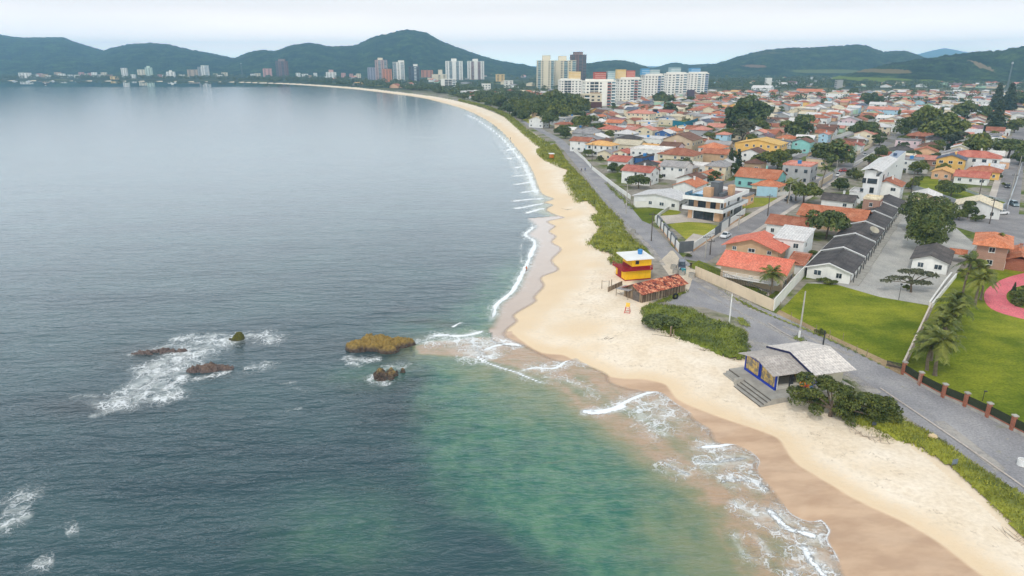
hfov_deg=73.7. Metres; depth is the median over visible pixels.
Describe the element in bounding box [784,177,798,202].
palm tree
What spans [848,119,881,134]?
tree
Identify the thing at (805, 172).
house
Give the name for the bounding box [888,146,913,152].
house
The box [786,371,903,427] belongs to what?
almond tree
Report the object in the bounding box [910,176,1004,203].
lawn
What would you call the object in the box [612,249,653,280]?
lifeguard house
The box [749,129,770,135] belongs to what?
house
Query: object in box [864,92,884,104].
tree
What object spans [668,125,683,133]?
house
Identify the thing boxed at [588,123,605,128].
tree
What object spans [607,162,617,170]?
tree
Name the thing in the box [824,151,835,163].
tree
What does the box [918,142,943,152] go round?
house
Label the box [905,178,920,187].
tree
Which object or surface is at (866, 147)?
garden wall
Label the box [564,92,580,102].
tree
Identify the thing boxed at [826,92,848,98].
house
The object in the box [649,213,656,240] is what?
utility pole
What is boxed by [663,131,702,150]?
house
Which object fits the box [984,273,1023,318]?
path
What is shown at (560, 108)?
tree
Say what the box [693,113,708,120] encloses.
house
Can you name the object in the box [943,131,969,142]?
tree
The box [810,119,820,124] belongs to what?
house
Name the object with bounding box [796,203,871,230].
house
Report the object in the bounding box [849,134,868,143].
house
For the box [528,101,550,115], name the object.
tree
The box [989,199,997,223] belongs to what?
utility pole
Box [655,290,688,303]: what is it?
dune vegetation
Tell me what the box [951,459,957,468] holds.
notice board
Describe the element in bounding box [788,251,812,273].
house
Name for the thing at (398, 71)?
apartment tower
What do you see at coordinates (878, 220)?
motel row
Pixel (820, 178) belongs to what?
road
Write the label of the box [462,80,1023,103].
trees
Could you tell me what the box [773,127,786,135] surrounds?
house
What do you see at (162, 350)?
sea rock
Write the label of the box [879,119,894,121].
house
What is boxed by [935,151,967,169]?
house
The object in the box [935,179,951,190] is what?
tree
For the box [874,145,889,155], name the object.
tree
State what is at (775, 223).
house
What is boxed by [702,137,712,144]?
house
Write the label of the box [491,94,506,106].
tree
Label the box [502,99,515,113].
tree
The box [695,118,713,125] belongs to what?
house
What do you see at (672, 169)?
house
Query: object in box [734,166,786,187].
house
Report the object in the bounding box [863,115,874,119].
tree
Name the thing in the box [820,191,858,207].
house
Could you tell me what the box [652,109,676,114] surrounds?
house
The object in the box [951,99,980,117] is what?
tree
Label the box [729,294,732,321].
pole
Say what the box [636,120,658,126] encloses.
house
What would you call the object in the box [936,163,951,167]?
tree
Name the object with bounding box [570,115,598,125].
tree
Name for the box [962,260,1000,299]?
palm tree
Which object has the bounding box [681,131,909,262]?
road
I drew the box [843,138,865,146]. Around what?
house
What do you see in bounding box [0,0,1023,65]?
sky
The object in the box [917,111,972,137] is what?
tree
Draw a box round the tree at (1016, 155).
[1010,147,1023,164]
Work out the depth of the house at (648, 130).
440.25 m
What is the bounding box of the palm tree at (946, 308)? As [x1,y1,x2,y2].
[929,304,972,334]
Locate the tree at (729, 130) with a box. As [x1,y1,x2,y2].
[716,127,735,138]
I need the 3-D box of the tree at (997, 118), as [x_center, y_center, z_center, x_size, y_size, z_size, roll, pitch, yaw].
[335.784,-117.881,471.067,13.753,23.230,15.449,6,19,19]
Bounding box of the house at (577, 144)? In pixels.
[569,136,595,151]
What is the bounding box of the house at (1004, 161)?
[999,158,1009,168]
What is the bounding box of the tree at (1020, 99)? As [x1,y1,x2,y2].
[1016,90,1023,103]
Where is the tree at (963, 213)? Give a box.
[954,210,968,219]
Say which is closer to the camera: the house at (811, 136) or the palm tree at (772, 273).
the palm tree at (772, 273)
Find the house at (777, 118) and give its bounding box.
[771,117,788,120]
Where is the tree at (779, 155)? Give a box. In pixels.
[770,149,792,168]
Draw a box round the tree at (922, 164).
[908,160,929,174]
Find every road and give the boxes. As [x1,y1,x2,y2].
[522,122,1023,493]
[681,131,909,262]
[723,134,853,186]
[734,152,822,179]
[953,214,1023,245]
[996,128,1023,213]
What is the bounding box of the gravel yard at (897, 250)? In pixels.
[812,215,975,304]
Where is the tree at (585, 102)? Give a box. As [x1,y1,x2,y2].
[568,97,591,110]
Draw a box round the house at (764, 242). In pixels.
[722,230,789,257]
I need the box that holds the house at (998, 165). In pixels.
[973,161,1005,173]
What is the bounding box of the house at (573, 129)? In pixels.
[569,127,578,132]
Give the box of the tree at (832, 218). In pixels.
[805,209,851,238]
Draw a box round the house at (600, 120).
[591,118,605,123]
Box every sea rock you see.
[131,347,187,354]
[186,362,233,372]
[229,331,244,340]
[345,333,415,353]
[373,367,404,380]
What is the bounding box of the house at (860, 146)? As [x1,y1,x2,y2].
[854,140,865,152]
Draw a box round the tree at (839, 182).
[831,177,849,190]
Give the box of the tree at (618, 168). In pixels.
[615,164,624,171]
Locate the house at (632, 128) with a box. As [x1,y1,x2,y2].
[625,125,639,130]
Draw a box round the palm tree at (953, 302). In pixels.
[933,293,973,329]
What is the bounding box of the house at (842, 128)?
[839,125,846,132]
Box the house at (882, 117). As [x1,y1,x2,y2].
[876,115,896,121]
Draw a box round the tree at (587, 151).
[582,149,595,156]
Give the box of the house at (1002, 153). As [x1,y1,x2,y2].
[980,150,1005,157]
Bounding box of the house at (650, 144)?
[642,143,659,145]
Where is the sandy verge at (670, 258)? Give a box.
[659,251,694,290]
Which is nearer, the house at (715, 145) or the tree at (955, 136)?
the house at (715, 145)
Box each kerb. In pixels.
[718,288,889,368]
[880,388,1023,486]
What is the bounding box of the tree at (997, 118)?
[984,100,1007,128]
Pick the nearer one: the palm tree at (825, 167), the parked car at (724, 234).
the parked car at (724, 234)
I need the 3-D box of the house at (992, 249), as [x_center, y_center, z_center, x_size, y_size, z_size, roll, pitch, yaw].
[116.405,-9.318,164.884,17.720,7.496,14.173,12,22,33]
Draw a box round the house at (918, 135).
[906,131,933,143]
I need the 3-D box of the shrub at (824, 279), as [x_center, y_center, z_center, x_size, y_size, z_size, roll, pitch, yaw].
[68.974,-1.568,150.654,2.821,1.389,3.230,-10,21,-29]
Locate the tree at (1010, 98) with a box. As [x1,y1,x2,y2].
[1002,83,1018,110]
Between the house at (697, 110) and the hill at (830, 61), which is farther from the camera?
the hill at (830, 61)
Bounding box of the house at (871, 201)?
[862,194,883,208]
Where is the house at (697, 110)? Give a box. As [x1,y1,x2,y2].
[687,108,702,113]
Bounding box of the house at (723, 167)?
[704,160,732,180]
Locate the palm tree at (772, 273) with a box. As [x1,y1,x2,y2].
[758,265,786,294]
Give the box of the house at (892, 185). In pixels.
[880,175,905,198]
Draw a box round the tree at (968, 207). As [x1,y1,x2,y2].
[962,201,979,217]
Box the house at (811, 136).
[796,133,816,143]
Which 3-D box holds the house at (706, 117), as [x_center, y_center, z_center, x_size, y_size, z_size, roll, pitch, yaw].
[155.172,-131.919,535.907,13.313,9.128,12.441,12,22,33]
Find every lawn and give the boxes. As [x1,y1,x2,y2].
[633,208,663,223]
[662,210,680,215]
[669,222,717,239]
[688,260,779,298]
[742,197,776,208]
[781,283,928,365]
[907,267,1023,421]
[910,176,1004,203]
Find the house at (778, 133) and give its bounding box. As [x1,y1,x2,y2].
[765,129,782,138]
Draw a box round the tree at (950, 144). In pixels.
[947,141,955,149]
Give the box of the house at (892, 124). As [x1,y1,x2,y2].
[877,122,896,131]
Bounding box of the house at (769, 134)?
[758,131,776,138]
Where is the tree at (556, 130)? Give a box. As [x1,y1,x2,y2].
[553,126,567,132]
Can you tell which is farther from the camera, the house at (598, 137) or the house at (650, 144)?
the house at (598, 137)
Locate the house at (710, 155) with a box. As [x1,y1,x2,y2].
[701,148,733,162]
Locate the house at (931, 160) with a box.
[916,154,936,166]
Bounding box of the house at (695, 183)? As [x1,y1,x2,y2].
[673,176,708,191]
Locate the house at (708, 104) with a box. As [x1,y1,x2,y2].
[695,103,713,105]
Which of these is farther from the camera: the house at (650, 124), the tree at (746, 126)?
the house at (650, 124)
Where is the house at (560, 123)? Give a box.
[555,120,570,127]
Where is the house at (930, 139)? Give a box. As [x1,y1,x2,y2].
[925,136,948,150]
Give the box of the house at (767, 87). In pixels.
[751,85,773,90]
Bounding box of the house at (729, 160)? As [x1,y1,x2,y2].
[723,157,743,173]
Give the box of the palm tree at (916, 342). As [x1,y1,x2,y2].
[907,330,952,370]
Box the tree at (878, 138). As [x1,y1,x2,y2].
[871,134,887,145]
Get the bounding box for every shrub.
[808,250,817,254]
[814,328,826,333]
[816,277,828,282]
[826,279,838,284]
[846,167,856,177]
[902,284,909,289]
[957,269,971,276]
[970,214,985,220]
[1009,291,1023,297]
[1010,297,1023,305]
[1011,282,1016,290]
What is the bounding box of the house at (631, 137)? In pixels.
[615,133,642,139]
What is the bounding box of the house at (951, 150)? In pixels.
[941,147,963,154]
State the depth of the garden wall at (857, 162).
335.05 m
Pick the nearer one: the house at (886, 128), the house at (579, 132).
the house at (579, 132)
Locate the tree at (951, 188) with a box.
[938,183,967,195]
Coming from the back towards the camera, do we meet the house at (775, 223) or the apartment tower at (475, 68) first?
the apartment tower at (475, 68)
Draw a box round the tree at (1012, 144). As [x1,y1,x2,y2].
[986,138,1023,157]
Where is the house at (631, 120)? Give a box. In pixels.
[626,118,639,123]
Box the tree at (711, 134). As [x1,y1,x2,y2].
[703,132,715,136]
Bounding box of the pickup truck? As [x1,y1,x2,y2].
[1000,209,1009,214]
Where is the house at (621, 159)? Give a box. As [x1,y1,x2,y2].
[606,153,634,172]
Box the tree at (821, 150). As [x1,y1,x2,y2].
[811,138,856,165]
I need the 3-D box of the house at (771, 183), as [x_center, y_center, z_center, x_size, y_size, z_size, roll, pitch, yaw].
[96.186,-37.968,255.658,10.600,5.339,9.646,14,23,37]
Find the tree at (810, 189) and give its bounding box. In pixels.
[784,182,823,202]
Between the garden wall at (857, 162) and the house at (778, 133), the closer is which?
the garden wall at (857, 162)
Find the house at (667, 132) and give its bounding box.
[655,129,676,135]
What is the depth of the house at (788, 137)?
408.13 m
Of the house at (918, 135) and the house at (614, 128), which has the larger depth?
the house at (614, 128)
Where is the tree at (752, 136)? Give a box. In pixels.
[744,133,758,139]
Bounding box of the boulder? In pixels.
[928,433,937,437]
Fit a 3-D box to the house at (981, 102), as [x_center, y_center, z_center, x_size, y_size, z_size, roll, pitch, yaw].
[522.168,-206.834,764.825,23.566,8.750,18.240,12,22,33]
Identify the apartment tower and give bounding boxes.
[18,73,31,77]
[121,68,127,77]
[137,70,145,76]
[144,66,152,75]
[166,70,175,76]
[187,70,197,75]
[197,67,201,75]
[200,65,209,76]
[263,69,271,76]
[275,59,288,77]
[326,70,336,78]
[367,67,375,79]
[375,58,387,79]
[382,69,391,81]
[393,60,404,80]
[408,64,419,83]
[421,70,432,76]
[432,70,446,80]
[441,79,455,89]
[445,59,462,79]
[467,59,483,78]
[482,83,490,88]
[495,74,504,81]
[504,80,512,87]
[536,55,553,88]
[554,56,575,88]
[558,72,581,93]
[570,52,586,79]
[582,71,615,105]
[615,69,641,101]
[640,68,664,96]
[664,67,687,94]
[687,68,708,92]
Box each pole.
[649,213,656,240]
[703,233,714,257]
[707,237,717,254]
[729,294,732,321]
[798,291,805,337]
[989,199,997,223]
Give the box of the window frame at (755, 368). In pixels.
[744,356,805,390]
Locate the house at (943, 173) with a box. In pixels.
[931,166,954,179]
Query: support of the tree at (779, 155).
on the ground at (818, 244)
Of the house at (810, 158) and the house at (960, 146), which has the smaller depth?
the house at (810, 158)
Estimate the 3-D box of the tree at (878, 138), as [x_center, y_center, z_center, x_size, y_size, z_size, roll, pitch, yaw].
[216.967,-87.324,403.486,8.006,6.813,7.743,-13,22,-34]
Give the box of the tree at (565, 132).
[559,126,571,138]
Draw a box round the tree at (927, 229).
[904,211,949,245]
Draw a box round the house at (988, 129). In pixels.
[985,126,1005,135]
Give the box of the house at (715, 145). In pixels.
[698,142,729,151]
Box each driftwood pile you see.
[847,426,892,443]
[992,526,1023,544]
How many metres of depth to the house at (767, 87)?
1208.33 m
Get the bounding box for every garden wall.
[818,174,832,186]
[832,131,852,139]
[850,142,874,156]
[853,151,875,165]
[868,151,916,164]
[885,139,895,142]
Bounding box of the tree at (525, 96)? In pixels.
[519,94,536,99]
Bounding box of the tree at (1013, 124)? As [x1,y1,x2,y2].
[1006,118,1023,132]
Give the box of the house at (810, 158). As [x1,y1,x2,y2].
[806,155,832,166]
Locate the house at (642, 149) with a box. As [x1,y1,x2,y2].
[630,145,675,160]
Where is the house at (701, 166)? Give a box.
[691,161,709,171]
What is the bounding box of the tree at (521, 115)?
[517,110,528,119]
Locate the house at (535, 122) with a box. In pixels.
[528,116,548,127]
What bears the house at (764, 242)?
on the ground at (818, 244)
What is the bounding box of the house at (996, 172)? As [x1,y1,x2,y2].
[966,163,1003,179]
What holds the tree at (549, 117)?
on the ground at (818, 244)
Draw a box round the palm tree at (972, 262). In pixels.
[950,251,986,292]
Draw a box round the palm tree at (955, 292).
[933,289,977,320]
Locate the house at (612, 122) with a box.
[604,119,626,125]
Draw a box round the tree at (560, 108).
[544,100,571,116]
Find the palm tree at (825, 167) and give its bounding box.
[819,163,835,187]
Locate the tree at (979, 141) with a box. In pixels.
[962,131,992,150]
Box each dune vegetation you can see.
[457,99,550,147]
[536,144,645,263]
[605,182,634,208]
[640,301,751,359]
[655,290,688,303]
[735,316,749,327]
[791,335,806,340]
[827,401,1023,536]
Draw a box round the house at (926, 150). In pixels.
[914,145,938,154]
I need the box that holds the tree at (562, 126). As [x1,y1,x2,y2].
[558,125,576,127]
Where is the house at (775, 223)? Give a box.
[764,213,812,234]
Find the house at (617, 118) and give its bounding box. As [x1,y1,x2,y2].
[609,117,626,119]
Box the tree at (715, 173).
[707,170,720,180]
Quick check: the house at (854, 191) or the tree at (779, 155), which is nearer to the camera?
the house at (854, 191)
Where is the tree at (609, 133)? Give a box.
[604,130,614,136]
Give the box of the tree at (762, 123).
[748,117,770,127]
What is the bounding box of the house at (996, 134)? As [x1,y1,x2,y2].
[989,133,1001,136]
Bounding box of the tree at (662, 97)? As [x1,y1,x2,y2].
[654,94,675,101]
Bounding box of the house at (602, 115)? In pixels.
[595,114,606,119]
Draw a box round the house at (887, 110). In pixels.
[867,106,899,114]
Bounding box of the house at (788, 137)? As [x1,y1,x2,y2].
[776,135,795,139]
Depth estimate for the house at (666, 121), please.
537.99 m
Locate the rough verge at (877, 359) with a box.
[776,310,901,374]
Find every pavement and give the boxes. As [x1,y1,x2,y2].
[684,177,819,252]
[751,176,843,232]
[989,152,1008,196]
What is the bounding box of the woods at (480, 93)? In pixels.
[0,73,539,99]
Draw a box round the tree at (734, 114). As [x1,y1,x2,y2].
[724,97,750,128]
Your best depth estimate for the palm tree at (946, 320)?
114.78 m
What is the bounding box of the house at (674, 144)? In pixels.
[659,140,685,147]
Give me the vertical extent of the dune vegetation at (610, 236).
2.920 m
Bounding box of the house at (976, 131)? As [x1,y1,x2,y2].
[965,129,982,133]
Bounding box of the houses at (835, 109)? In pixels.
[324,75,1023,123]
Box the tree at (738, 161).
[735,149,742,166]
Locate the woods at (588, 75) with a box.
[497,73,640,80]
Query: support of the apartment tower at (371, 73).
on the ground at (818, 244)
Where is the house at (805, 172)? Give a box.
[782,160,817,183]
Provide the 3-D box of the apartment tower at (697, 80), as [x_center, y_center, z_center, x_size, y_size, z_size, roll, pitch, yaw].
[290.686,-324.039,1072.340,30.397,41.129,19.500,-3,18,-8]
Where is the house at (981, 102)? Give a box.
[973,99,990,104]
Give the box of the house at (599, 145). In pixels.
[585,140,619,155]
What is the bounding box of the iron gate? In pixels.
[886,360,901,368]
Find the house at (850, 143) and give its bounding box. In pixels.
[828,140,858,154]
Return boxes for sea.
[0,81,841,575]
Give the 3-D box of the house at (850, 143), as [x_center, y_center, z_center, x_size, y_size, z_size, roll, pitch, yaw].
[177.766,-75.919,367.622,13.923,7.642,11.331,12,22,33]
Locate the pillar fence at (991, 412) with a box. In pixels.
[901,361,1023,435]
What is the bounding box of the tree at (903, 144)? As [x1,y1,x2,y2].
[896,142,909,146]
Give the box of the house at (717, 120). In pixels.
[710,117,725,123]
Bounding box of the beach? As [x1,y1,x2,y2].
[10,80,1023,575]
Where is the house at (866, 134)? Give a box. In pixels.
[853,130,878,143]
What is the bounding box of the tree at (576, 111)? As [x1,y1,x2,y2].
[569,104,586,115]
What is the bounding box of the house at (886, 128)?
[878,123,891,134]
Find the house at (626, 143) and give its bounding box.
[613,139,646,149]
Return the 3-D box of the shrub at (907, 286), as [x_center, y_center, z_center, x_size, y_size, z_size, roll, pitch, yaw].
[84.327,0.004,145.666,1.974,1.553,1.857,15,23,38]
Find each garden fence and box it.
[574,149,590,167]
[592,166,630,198]
[608,281,621,291]
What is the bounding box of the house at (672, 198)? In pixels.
[632,188,688,210]
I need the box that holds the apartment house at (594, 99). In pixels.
[580,92,601,112]
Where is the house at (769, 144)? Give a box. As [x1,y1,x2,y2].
[736,137,788,158]
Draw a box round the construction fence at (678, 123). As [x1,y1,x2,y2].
[656,117,697,125]
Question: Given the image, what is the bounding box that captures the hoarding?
[756,186,777,196]
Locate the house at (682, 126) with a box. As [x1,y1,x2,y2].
[678,124,686,130]
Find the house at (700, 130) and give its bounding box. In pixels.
[690,126,712,136]
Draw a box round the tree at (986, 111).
[976,105,993,120]
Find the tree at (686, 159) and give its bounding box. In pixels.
[678,157,692,162]
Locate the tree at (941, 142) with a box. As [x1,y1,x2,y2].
[932,139,946,145]
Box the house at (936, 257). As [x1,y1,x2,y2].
[910,242,954,274]
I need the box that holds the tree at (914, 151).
[906,150,921,154]
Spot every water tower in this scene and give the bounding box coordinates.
[687,90,694,96]
[765,78,771,84]
[834,80,843,88]
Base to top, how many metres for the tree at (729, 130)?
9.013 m
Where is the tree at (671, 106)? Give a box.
[663,102,677,111]
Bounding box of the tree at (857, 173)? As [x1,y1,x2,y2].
[852,170,863,178]
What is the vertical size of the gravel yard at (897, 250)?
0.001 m
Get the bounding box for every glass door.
[693,210,703,219]
[703,212,713,220]
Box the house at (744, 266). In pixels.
[716,249,799,291]
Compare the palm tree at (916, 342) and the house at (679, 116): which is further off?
the house at (679, 116)
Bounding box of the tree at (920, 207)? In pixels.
[898,192,961,232]
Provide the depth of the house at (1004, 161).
314.75 m
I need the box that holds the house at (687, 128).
[684,125,698,131]
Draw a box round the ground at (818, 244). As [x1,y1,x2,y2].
[0,66,1023,541]
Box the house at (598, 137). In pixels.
[582,133,605,140]
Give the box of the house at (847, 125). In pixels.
[837,122,855,129]
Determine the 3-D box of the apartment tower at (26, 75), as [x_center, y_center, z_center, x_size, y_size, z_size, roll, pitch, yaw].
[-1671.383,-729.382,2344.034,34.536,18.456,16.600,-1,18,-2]
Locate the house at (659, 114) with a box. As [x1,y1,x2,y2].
[656,111,666,116]
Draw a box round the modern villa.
[682,179,748,221]
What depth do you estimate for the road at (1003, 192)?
281.13 m
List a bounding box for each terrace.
[660,214,713,223]
[685,234,702,241]
[717,267,793,295]
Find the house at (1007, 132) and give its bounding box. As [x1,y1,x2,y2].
[1003,129,1010,135]
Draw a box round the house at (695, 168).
[692,164,698,172]
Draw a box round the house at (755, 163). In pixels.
[743,158,766,168]
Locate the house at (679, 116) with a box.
[670,114,685,119]
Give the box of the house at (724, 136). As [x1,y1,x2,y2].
[716,131,731,140]
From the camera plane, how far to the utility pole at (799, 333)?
119.21 m
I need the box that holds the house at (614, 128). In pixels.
[597,124,625,136]
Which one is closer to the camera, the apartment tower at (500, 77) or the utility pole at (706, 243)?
the utility pole at (706, 243)
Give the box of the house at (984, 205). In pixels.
[955,194,1002,219]
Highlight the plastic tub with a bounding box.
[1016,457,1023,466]
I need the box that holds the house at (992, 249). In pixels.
[950,232,1023,271]
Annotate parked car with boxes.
[677,259,685,269]
[720,231,730,238]
[1009,200,1019,206]
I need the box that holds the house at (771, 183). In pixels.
[751,179,785,192]
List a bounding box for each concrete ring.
[672,268,678,273]
[678,270,684,275]
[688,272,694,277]
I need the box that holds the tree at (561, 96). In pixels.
[542,90,567,112]
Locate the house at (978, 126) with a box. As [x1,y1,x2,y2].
[972,123,982,128]
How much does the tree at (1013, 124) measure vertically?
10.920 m
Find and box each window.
[688,199,694,206]
[698,200,705,207]
[710,202,715,208]
[748,248,754,252]
[793,243,798,248]
[813,269,821,275]
[835,273,841,278]
[867,178,876,183]
[917,262,923,267]
[933,264,942,270]
[986,259,992,265]
[988,247,995,252]
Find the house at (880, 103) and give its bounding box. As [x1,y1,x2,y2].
[869,101,886,106]
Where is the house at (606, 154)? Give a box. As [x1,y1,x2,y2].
[597,147,617,159]
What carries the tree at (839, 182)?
on the ground at (818, 244)
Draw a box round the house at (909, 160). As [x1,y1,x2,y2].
[903,155,924,173]
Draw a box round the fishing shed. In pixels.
[615,273,688,302]
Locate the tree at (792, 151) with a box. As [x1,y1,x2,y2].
[785,149,801,157]
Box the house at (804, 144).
[791,137,814,153]
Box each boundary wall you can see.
[635,201,648,206]
[657,206,669,215]
[695,262,775,310]
[736,187,756,194]
[773,237,834,310]
[777,191,788,195]
[902,302,932,363]
[906,185,1005,208]
[928,272,952,305]
[931,273,956,307]
[939,179,1007,202]
[1007,163,1021,207]
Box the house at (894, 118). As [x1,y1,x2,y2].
[886,115,899,120]
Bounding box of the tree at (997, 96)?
[989,83,1003,111]
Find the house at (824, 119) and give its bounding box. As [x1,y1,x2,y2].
[814,114,830,123]
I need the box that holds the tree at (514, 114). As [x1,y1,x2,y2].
[511,111,517,117]
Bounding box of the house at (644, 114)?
[626,108,655,119]
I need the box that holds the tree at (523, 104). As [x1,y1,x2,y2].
[512,99,534,114]
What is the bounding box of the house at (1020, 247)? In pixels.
[1008,243,1023,252]
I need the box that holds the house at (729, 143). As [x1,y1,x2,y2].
[704,140,733,148]
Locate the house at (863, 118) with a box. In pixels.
[856,116,868,121]
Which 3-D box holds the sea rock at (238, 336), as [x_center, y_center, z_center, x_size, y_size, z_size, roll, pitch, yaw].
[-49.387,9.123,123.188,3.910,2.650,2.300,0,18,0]
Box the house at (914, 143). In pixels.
[895,138,921,148]
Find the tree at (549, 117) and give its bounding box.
[539,112,559,127]
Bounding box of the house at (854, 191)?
[849,187,862,202]
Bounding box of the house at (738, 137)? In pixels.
[732,132,749,139]
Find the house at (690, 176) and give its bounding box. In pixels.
[676,171,707,182]
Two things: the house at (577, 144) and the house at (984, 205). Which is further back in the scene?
the house at (577, 144)
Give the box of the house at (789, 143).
[781,138,791,148]
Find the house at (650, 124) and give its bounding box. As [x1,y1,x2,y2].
[641,122,656,126]
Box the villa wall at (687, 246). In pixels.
[655,208,745,252]
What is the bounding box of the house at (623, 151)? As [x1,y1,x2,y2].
[612,148,629,155]
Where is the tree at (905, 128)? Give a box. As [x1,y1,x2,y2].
[892,116,917,134]
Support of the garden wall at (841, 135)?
on the ground at (818, 244)
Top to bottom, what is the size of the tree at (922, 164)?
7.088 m
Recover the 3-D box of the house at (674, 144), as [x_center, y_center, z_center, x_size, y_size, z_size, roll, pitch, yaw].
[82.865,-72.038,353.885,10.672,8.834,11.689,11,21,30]
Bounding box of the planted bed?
[1006,285,1023,307]
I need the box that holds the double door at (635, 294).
[633,291,639,301]
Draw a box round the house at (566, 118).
[550,116,573,124]
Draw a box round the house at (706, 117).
[699,114,718,119]
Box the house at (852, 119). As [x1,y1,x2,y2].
[838,116,861,122]
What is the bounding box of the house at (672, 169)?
[659,160,693,179]
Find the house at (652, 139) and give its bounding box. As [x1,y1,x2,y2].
[635,135,668,143]
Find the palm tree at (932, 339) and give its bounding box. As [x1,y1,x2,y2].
[914,325,967,375]
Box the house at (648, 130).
[635,125,658,135]
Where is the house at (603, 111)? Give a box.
[593,109,608,113]
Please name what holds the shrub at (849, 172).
on the ground at (818, 244)
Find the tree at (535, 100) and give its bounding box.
[528,98,541,103]
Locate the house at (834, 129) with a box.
[817,126,837,135]
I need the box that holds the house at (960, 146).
[950,142,969,149]
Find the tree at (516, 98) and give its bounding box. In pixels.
[506,96,524,104]
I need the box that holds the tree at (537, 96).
[530,94,542,98]
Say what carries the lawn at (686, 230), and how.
on the ground at (818, 244)
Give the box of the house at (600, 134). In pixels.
[592,132,610,138]
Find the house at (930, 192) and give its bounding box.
[912,188,942,201]
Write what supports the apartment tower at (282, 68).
on the ground at (818, 244)
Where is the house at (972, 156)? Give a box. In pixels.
[951,148,1001,169]
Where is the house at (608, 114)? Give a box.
[604,112,615,117]
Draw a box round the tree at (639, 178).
[626,174,650,188]
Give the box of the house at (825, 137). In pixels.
[818,130,831,142]
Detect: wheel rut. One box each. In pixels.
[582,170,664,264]
[698,288,795,340]
[720,288,751,303]
[783,326,852,356]
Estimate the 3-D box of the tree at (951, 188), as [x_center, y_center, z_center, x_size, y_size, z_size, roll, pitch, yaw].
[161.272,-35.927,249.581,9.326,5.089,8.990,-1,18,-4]
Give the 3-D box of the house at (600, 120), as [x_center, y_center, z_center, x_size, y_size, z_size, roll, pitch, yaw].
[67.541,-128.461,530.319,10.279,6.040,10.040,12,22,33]
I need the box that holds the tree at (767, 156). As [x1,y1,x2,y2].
[750,151,777,162]
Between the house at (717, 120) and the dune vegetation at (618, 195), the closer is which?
the dune vegetation at (618, 195)
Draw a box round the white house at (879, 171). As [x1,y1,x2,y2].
[860,150,905,201]
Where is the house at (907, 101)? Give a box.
[892,99,915,104]
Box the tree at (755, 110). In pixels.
[742,94,769,120]
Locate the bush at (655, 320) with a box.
[641,313,681,328]
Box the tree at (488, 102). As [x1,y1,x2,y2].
[484,100,491,106]
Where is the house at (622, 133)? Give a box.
[613,129,639,140]
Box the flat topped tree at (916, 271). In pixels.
[879,268,939,292]
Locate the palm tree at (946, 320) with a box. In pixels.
[921,312,964,343]
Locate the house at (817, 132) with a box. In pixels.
[809,129,833,138]
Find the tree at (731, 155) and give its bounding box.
[728,148,733,160]
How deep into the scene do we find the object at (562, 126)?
477.79 m
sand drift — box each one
[628,228,661,259]
[690,277,765,312]
[843,374,880,393]
[935,421,1003,470]
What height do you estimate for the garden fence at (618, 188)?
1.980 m
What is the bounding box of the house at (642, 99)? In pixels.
[634,98,649,101]
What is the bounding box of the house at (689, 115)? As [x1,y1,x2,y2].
[686,112,694,119]
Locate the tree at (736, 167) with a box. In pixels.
[731,163,740,173]
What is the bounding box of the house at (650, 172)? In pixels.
[620,163,659,185]
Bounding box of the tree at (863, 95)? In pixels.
[859,92,870,99]
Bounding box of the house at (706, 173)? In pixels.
[699,169,723,183]
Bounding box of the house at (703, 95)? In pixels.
[696,94,717,97]
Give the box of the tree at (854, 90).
[847,88,859,93]
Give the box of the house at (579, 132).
[571,128,605,136]
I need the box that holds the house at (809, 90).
[796,89,823,92]
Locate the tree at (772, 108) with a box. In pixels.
[754,100,774,116]
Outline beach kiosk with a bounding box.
[723,341,855,406]
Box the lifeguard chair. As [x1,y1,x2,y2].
[624,303,630,313]
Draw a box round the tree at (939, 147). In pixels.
[922,144,943,150]
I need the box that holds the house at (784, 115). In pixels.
[773,112,791,117]
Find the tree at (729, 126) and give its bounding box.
[726,122,734,128]
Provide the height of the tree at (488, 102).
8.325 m
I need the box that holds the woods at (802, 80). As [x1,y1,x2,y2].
[708,74,1023,87]
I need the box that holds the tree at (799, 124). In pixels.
[779,113,815,135]
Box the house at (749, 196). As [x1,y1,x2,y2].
[742,192,754,205]
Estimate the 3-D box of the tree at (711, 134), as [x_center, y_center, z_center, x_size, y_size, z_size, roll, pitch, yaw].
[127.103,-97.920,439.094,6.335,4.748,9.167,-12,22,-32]
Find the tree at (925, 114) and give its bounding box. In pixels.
[908,104,944,133]
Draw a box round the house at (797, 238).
[773,224,815,258]
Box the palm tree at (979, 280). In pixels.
[963,269,998,304]
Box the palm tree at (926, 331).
[913,324,949,360]
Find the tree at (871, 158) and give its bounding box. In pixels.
[862,154,882,162]
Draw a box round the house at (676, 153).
[657,147,704,161]
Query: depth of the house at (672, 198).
228.97 m
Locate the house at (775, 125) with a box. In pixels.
[771,122,784,129]
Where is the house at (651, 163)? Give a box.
[634,160,659,167]
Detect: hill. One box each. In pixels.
[0,34,102,75]
[73,42,232,75]
[224,29,536,76]
[586,60,667,76]
[655,62,710,71]
[682,44,924,77]
[832,46,1023,84]
[917,48,969,57]
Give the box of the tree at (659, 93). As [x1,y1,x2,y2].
[652,91,665,101]
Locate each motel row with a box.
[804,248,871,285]
[820,234,881,266]
[834,222,889,250]
[847,211,896,237]
[861,202,903,225]
[882,194,904,215]
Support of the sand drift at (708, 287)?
on the road at (1002, 445)
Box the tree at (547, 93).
[541,89,559,99]
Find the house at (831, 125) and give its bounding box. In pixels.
[816,124,839,132]
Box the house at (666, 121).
[658,118,677,125]
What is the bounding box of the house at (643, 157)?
[634,153,654,164]
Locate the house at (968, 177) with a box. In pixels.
[953,169,991,185]
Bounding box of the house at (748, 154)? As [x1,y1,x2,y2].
[740,147,768,161]
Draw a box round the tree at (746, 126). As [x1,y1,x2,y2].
[732,118,755,139]
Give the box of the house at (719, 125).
[707,122,725,128]

